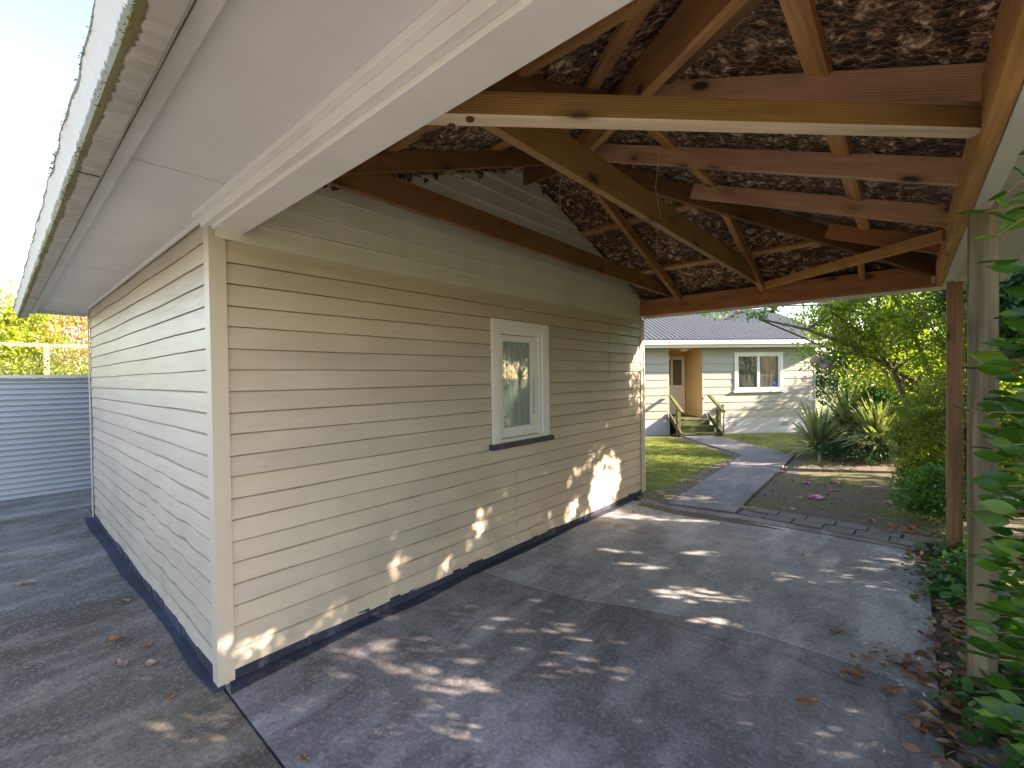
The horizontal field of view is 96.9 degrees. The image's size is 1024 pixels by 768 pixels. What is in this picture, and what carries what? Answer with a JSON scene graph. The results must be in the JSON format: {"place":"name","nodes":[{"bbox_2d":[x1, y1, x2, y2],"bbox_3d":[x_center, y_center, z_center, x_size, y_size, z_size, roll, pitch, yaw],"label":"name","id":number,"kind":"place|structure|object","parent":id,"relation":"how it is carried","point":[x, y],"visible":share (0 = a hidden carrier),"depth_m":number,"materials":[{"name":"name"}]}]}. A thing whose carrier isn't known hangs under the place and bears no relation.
{"place":"outdoors","nodes":[
{"label":"outdoors","id":0,"kind":"place"},
{"bbox_2d":[0,488,94,520],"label":"fence side paving","id":1,"kind":"structure","parent":0,"point":[39,504],"depth_m":5.88,"materials":[{"name":"concrete"}]},
{"bbox_2d":[0,507,137,621],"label":"asphalt yard","id":2,"kind":"structure","parent":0,"point":[62,558],"depth_m":3.88,"materials":[{"name":"grey asphalt"}]},
{"bbox_2d":[12,579,36,584],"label":"fallen leaf","id":3,"kind":"object","parent":2,"relation":"on","point":[30,581],"visible":1,"depth_m":3.53,"materials":[{"name":"beige plant"}]},
{"bbox_2d":[84,517,224,692],"bbox_3d":[-3.202,1.550,3.776,4.560,0.004,0.130,0,1,41],"label":"bitumen sealer side","id":4,"kind":"object","parent":2,"relation":"on","point":[196,666],"visible":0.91,"depth_m":3.19,"materials":[{"name":"black asphalt"}]},
{"bbox_2d":[0,594,281,767],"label":"driveway asphalt","id":5,"kind":"structure","parent":0,"point":[72,695],"depth_m":2.23,"materials":[{"name":"grey asphalt"}]},
{"bbox_2d":[106,634,125,640],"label":"fallen leaf","id":6,"kind":"object","parent":5,"relation":"on","point":[112,637],"visible":1,"depth_m":2.76,"materials":[{"name":"brown plant"}]},
{"bbox_2d":[115,659,127,666],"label":"fallen leaf","id":7,"kind":"object","parent":5,"relation":"on","point":[121,662],"visible":1,"depth_m":2.52,"materials":[{"name":"beige plant"}]},
{"bbox_2d":[139,640,153,648],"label":"fallen leaf","id":8,"kind":"object","parent":5,"relation":"on","point":[146,645],"visible":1,"depth_m":2.68,"materials":[{"name":"brown plant"}]},
{"bbox_2d":[139,659,159,665],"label":"fallen leaf","id":9,"kind":"object","parent":5,"relation":"on","point":[149,662],"visible":1,"depth_m":2.51,"materials":[{"name":"beige plant"}]},
{"bbox_2d":[166,691,175,699],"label":"fallen leaf","id":10,"kind":"object","parent":5,"relation":"on","point":[171,696],"visible":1,"depth_m":2.25,"materials":[{"name":"brown plant"}]},
{"bbox_2d":[0,0,937,374],"label":"sky","id":11,"kind":"structure","parent":0,"point":[40,39],"materials":[{"name":"white"}]},
{"bbox_2d":[224,571,944,767],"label":"driveway slab","id":12,"kind":"structure","parent":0,"point":[474,671],"depth_m":2.22,"materials":[{"name":"concrete"}]},
{"bbox_2d":[298,753,309,759],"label":"fallen leaf","id":13,"kind":"object","parent":12,"relation":"on","point":[304,756],"visible":1,"depth_m":1.87,"materials":[{"name":"brown plant"}]},
{"bbox_2d":[795,695,818,703],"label":"fallen leaf","id":14,"kind":"object","parent":12,"relation":"on","point":[802,699],"visible":1,"depth_m":2.16,"materials":[{"name":"brown plant"}]},
{"bbox_2d":[840,669,868,679],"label":"fallen leaf","id":15,"kind":"object","parent":12,"relation":"on","point":[853,673],"visible":1,"depth_m":2.33,"materials":[{"name":"brown plant"}]},
{"bbox_2d":[878,686,897,692],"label":"fallen leaf","id":16,"kind":"object","parent":12,"relation":"on","point":[889,689],"visible":1,"depth_m":2.23,"materials":[{"name":"brown plant"}]},
{"bbox_2d":[914,699,945,720],"bbox_3d":[1.921,1.500,2.086,0.044,0.021,0.122,-1,1,-18],"label":"fallen leaf","id":17,"kind":"object","parent":12,"relation":"on","point":[934,711],"visible":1,"depth_m":2.10,"materials":[{"name":"brown plant"}]},
{"bbox_2d":[644,436,733,493],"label":"lawn","id":18,"kind":"structure","parent":0,"point":[692,470],"depth_m":8.33,"materials":[{"name":"green plant"}]},
{"bbox_2d":[634,437,739,504],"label":"lawn edge soil","id":19,"kind":"structure","parent":18,"relation":"on","point":[678,489],"depth_m":6.60,"materials":[{"name":"brown soil"}]},
{"bbox_2d":[484,500,939,698],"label":"driveway slab","id":20,"kind":"structure","parent":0,"point":[773,583],"depth_m":3.48,"materials":[{"name":"concrete"}]},
{"bbox_2d":[230,495,637,693],"bbox_3d":[0.152,1.501,4.157,0.150,0.005,4.900,0,1,41],"label":"bitumen sealer","id":21,"kind":"object","parent":20,"relation":"on","point":[243,681],"visible":0.86,"depth_m":2.98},
{"bbox_2d":[637,503,781,529],"bbox_3d":[2.113,1.466,5.003,1.550,0.010,0.215,0,1,41],"label":"damp strip","id":22,"kind":"object","parent":20,"relation":"on","point":[671,511],"visible":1,"depth_m":5.01,"materials":[{"name":"concrete"}]},
{"bbox_2d":[830,628,843,632],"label":"fallen leaf","id":23,"kind":"object","parent":20,"relation":"on","point":[837,630],"visible":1,"depth_m":2.75,"materials":[{"name":"brown plant"}]},
{"bbox_2d":[862,584,930,752],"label":"petal litter","id":24,"kind":"object","parent":20,"relation":"on","point":[884,750],"visible":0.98,"depth_m":2.42,"materials":[{"name":"plant"}]},
{"bbox_2d":[668,435,793,513],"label":"garden path","id":25,"kind":"structure","parent":0,"point":[735,486],"depth_m":6.76,"materials":[{"name":"concrete"}]},
{"bbox_2d":[718,431,890,457],"bbox_3d":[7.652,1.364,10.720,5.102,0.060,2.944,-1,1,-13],"label":"lawn","id":26,"kind":"structure","parent":0,"point":[750,439],"depth_m":10.73,"materials":[{"name":"green plant"}]},
{"bbox_2d":[815,375,911,431],"bbox_3d":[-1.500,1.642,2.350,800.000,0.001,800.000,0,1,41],"label":"ground","id":27,"kind":"structure","parent":0,"point":[820,406],"depth_m":24.25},
{"bbox_2d":[0,277,84,374],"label":"green tree","id":28,"kind":"object","parent":27,"relation":"on","point":[11,330],"visible":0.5,"depth_m":9.37,"materials":[{"name":"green plant"}]},
{"bbox_2d":[0,279,90,374],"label":"autumn tree","id":29,"kind":"object","parent":27,"relation":"on","point":[67,322],"visible":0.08,"depth_m":14.21,"materials":[{"name":"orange plant"}]},
{"bbox_2d":[0,338,90,374],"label":"hedge","id":30,"kind":"object","parent":27,"relation":"on","point":[57,370],"visible":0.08,"depth_m":7.65,"materials":[{"name":"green plant"}]},
{"bbox_2d":[0,375,93,500],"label":"corrugated fence","id":31,"kind":"object","parent":27,"relation":"on","point":[44,434],"depth_m":6.39,"materials":[{"name":"grey metal"}]},
{"bbox_2d":[0,342,87,374],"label":"trellis rail","id":32,"kind":"object","parent":31,"relation":"attached to","point":[46,352],"visible":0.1,"depth_m":7.43,"materials":[{"name":"white wood"}]},
{"bbox_2d":[12,0,1023,686],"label":"garage","id":33,"kind":"structure","parent":27,"relation":"on","point":[320,414],"depth_m":2.85,"materials":[{"name":"beige paint"}]},
{"bbox_2d":[489,318,553,450],"bbox_3d":[0.074,-0.007,4.140,0.135,1.115,0.860,0,1,41],"label":"window","id":34,"kind":"structure","parent":33,"relation":"in","point":[521,394],"depth_m":4.17,"materials":[{"name":"white paint"}]},
{"bbox_2d":[668,394,724,436],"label":"entry steps","id":35,"kind":"structure","parent":27,"relation":"on","point":[692,426],"depth_m":11.87,"materials":[{"name":"green wood"}]},
{"bbox_2d":[645,432,798,436],"bbox_3d":[5.338,1.384,12.341,6.081,0.030,0.636,-1,1,-4],"label":"house border","id":36,"kind":"object","parent":27,"relation":"on","point":[671,435],"visible":0.06,"depth_m":12.23,"materials":[{"name":"concrete"}]},
{"bbox_2d":[721,404,724,431],"bbox_3d":[5.710,0.965,12.309,0.135,0.820,0.070,-1,1,-5],"label":"garden tap","id":37,"kind":"object","parent":36,"relation":"on","point":[722,405],"visible":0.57,"depth_m":12.30,"materials":[{"name":"white metal"}]},
{"bbox_2d":[640,309,832,435],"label":"house","id":38,"kind":"structure","parent":27,"relation":"on","point":[750,377],"depth_m":12.47,"materials":[{"name":"paint"}]},
{"bbox_2d":[669,356,684,413],"bbox_3d":[4.656,0.039,13.266,0.820,1.690,0.038,-1,1,-5],"label":"door","id":39,"kind":"structure","parent":38,"relation":"in","point":[676,363],"depth_m":13.27,"materials":[{"name":"paint"}]},
{"bbox_2d":[733,352,785,391],"bbox_3d":[6.757,-0.326,12.506,1.490,1.090,0.240,-1,1,-5],"label":"window","id":40,"kind":"structure","parent":38,"relation":"in","point":[753,371],"depth_m":12.56,"materials":[{"name":"white paint"}]},
{"bbox_2d":[636,498,928,560],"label":"slab kerb","id":41,"kind":"structure","parent":27,"relation":"on","point":[751,519],"depth_m":4.72,"materials":[{"name":"concrete"}]},
{"bbox_2d":[821,367,924,431],"bbox_3d":[10.337,0.442,12.617,3.094,1.820,0.148,0,1,18],"label":"timber rail fence","id":42,"kind":"object","parent":27,"relation":"on","point":[862,376],"visible":0.04,"depth_m":12.73,"materials":[{"name":"brown wood"}]},
{"bbox_2d":[815,326,940,409],"bbox_3d":[12.911,-0.522,15.664,5.524,3.526,5.661,-1,1,-5],"label":"garden tree","id":43,"kind":"object","parent":27,"relation":"on","point":[821,383],"visible":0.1,"depth_m":16.32,"materials":[{"name":"green plant"}]},
{"bbox_2d":[736,444,1023,567],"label":"garden bed","id":44,"kind":"object","parent":27,"relation":"on","point":[790,495],"visible":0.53,"depth_m":5.86,"materials":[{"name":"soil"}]},
{"bbox_2d":[737,510,766,518],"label":"edging brick","id":45,"kind":"object","parent":44,"relation":"on","point":[752,514],"visible":0.57,"depth_m":5.04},
{"bbox_2d":[597,454,932,554],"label":"leaf litter","id":46,"kind":"object","parent":44,"relation":"on","point":[803,484],"visible":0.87,"depth_m":6.33,"materials":[{"name":"brown plant"}]},
{"bbox_2d":[751,507,779,514],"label":"edging brick","id":47,"kind":"object","parent":44,"relation":"on","point":[765,511],"visible":0.59,"depth_m":5.14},
{"bbox_2d":[763,514,793,523],"bbox_3d":[2.866,1.465,4.873,0.250,0.050,0.200,-2,-1,44],"label":"edging brick","id":48,"kind":"object","parent":44,"relation":"on","point":[789,520],"visible":0.62,"depth_m":4.85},
{"bbox_2d":[778,511,807,519],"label":"edging brick","id":49,"kind":"object","parent":44,"relation":"on","point":[793,515],"visible":0.49,"depth_m":4.98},
{"bbox_2d":[791,519,823,528],"bbox_3d":[3.051,1.458,4.684,0.200,0.050,0.250,-1,-1,-45],"label":"edging brick","id":50,"kind":"object","parent":44,"relation":"on","point":[811,524],"visible":0.66,"depth_m":4.65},
{"bbox_2d":[807,494,823,499],"bbox_3d":[3.823,1.423,5.715,0.175,0.054,0.201,0,1,41],"label":"fallen bloom","id":51,"kind":"object","parent":44,"relation":"on","point":[815,497],"visible":1,"depth_m":5.70,"materials":[{"name":"pink plant"}]},
{"bbox_2d":[768,401,867,461],"bbox_3d":[5.863,0.880,8.683,1.676,1.223,1.725,-1,1,-4],"label":"yucca","id":52,"kind":"object","parent":44,"relation":"on","point":[814,425],"visible":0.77,"depth_m":8.55,"materials":[{"name":"green plant"}]},
{"bbox_2d":[806,516,836,525],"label":"edging brick","id":53,"kind":"object","parent":44,"relation":"on","point":[825,521],"visible":0.6,"depth_m":4.77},
{"bbox_2d":[821,524,855,534],"bbox_3d":[3.237,1.465,4.499,0.250,0.050,0.200,-2,1,45],"label":"edging brick","id":54,"kind":"object","parent":44,"relation":"on","point":[838,529],"visible":0.64,"depth_m":4.48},
{"bbox_2d":[799,379,883,440],"bbox_3d":[6.466,0.496,8.611,1.792,1.253,1.780,-1,1,-20],"label":"yucca","id":55,"kind":"object","parent":44,"relation":"on","point":[839,402],"visible":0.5,"depth_m":8.53,"materials":[{"name":"green plant"}]},
{"bbox_2d":[835,521,867,530],"bbox_3d":[3.446,1.461,4.605,0.250,0.050,0.200,-1,0,44],"label":"edging brick","id":56,"kind":"object","parent":44,"relation":"on","point":[856,527],"visible":0.64,"depth_m":4.59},
{"bbox_2d":[808,434,900,463],"bbox_3d":[6.101,1.143,8.046,1.513,0.480,0.972,0,1,41],"label":"ground cover shrub","id":57,"kind":"object","parent":44,"relation":"on","point":[836,450],"visible":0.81,"depth_m":7.99,"materials":[{"name":"green plant"}]},
{"bbox_2d":[829,391,903,450],"bbox_3d":[6.250,0.622,7.775,1.520,1.005,1.597,0,1,41],"label":"yucca","id":58,"kind":"object","parent":44,"relation":"on","point":[870,423],"visible":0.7,"depth_m":7.67,"materials":[{"name":"green plant"}]},
{"bbox_2d":[854,530,889,541],"bbox_3d":[3.423,1.465,4.316,0.250,0.050,0.200,1,3,44],"label":"edging brick","id":59,"kind":"object","parent":44,"relation":"on","point":[872,535],"visible":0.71,"depth_m":4.30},
{"bbox_2d":[842,382,907,444],"bbox_3d":[6.746,0.630,8.069,1.332,1.467,1.493,-1,1,-10],"label":"blue green shrub","id":60,"kind":"object","parent":44,"relation":"on","point":[879,396],"visible":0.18,"depth_m":8.17,"materials":[{"name":"green plant"}]},
{"bbox_2d":[867,527,901,537],"bbox_3d":[3.631,1.469,4.421,0.250,0.050,0.200,1,1,43],"label":"edging brick","id":61,"kind":"object","parent":44,"relation":"on","point":[883,532],"visible":0.58,"depth_m":4.41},
{"bbox_2d":[762,283,1014,454],"bbox_3d":[6.258,-0.584,7.239,3.952,3.991,3.836,0,1,41],"label":"camellia tree","id":62,"kind":"object","parent":44,"relation":"on","point":[881,317],"visible":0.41,"depth_m":6.90,"materials":[{"name":"green plant"}]},
{"bbox_2d":[702,304,835,322],"bbox_3d":[3.944,-1.100,6.802,2.073,0.349,0.736,-1,1,12],"label":"overhanging branch","id":63,"kind":"object","parent":62,"relation":"attached to","point":[760,316],"visible":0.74,"depth_m":6.86,"materials":[{"name":"green plant"}]},
{"bbox_2d":[889,537,926,549],"bbox_3d":[3.607,1.468,4.128,0.250,0.050,0.200,2,1,45],"label":"edging brick","id":64,"kind":"object","parent":44,"relation":"on","point":[899,541],"visible":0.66,"depth_m":4.12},
{"bbox_2d":[821,330,1014,453],"bbox_3d":[7.444,0.117,8.219,3.057,2.491,2.417,0,1,41],"label":"leaning camellia","id":65,"kind":"object","parent":44,"relation":"on","point":[885,381],"visible":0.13,"depth_m":8.28,"materials":[{"name":"green plant"}]},
{"bbox_2d":[870,458,966,527],"bbox_3d":[4.460,1.125,4.775,1.032,0.631,0.938,-1,1,-14],"label":"glossy shrub","id":66,"kind":"object","parent":44,"relation":"on","point":[925,490],"visible":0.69,"depth_m":4.70,"materials":[{"name":"green plant"}]},
{"bbox_2d":[903,533,937,546],"bbox_3d":[3.817,1.468,4.237,0.250,0.050,0.200,0,1,43],"label":"edging brick","id":67,"kind":"object","parent":44,"relation":"on","point":[918,538],"visible":0.49,"depth_m":4.23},
{"bbox_2d":[872,375,1023,500],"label":"fine leaved bush","id":68,"kind":"object","parent":44,"relation":"on","point":[917,437],"visible":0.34,"depth_m":5.42,"materials":[{"name":"green plant"}]},
{"bbox_2d":[877,313,1023,437],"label":"lime shrub","id":69,"kind":"object","parent":44,"relation":"on","point":[942,339],"visible":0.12,"depth_m":6.15,"materials":[{"name":"green plant"}]},
{"bbox_2d":[965,261,1023,361],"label":"ivy clad tree","id":70,"kind":"object","parent":44,"relation":"on","point":[1006,299],"visible":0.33,"depth_m":5.28,"materials":[{"name":"green plant"}]},
{"bbox_2d":[861,292,944,334],"bbox_3d":[15.896,-2.453,15.550,7.523,7.191,5.202,0,1,41],"label":"garden tree","id":71,"kind":"object","parent":27,"relation":"on","point":[902,301],"depth_m":16.98,"materials":[{"name":"green plant"}]},
{"bbox_2d":[908,320,1019,378],"bbox_3d":[12.561,-0.580,11.524,4.237,3.638,3.832,-1,1,-13],"label":"roadside tree","id":72,"kind":"object","parent":27,"relation":"on","point":[939,348],"depth_m":12.30,"materials":[{"name":"green plant"}]},
{"bbox_2d":[912,286,1016,369],"bbox_3d":[7.320,-0.809,6.182,3.090,4.403,2.962,0,1,41],"label":"dark tree","id":73,"kind":"object","parent":27,"relation":"on","point":[943,303],"visible":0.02,"depth_m":6.83,"materials":[{"name":"green plant"}]},
{"bbox_2d":[925,553,1023,767],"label":"side bed","id":74,"kind":"object","parent":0,"point":[948,715],"visible":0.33,"depth_m":2.55,"materials":[{"name":"soil"}]},
{"bbox_2d":[192,0,1023,689],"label":"carport","id":75,"kind":"object","parent":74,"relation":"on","point":[880,134],"visible":1,"depth_m":2.09,"materials":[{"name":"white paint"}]},
{"bbox_2d":[847,518,1023,767],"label":"leaf litter","id":76,"kind":"object","parent":74,"relation":"on","point":[948,637],"visible":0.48,"depth_m":2.38,"materials":[{"name":"brown plant"}]},
{"bbox_2d":[909,712,944,722],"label":"fallen leaf","id":77,"kind":"object","parent":76,"relation":"on","point":[926,716],"visible":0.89,"depth_m":2.04,"materials":[{"name":"beige plant"}]},
{"bbox_2d":[904,519,1023,767],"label":"ivy","id":78,"kind":"object","parent":74,"relation":"on","point":[945,583],"visible":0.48,"depth_m":2.37,"materials":[{"name":"green plant"}]},
{"bbox_2d":[952,730,1023,767],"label":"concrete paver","id":79,"kind":"object","parent":74,"relation":"on","point":[983,750],"visible":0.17,"depth_m":1.86,"materials":[{"name":"grey concrete"}]},
{"bbox_2d":[953,151,1023,755],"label":"camellia shrub","id":80,"kind":"object","parent":74,"relation":"on","point":[996,713],"visible":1,"depth_m":1.22,"materials":[{"name":"green plant"}]}
]}

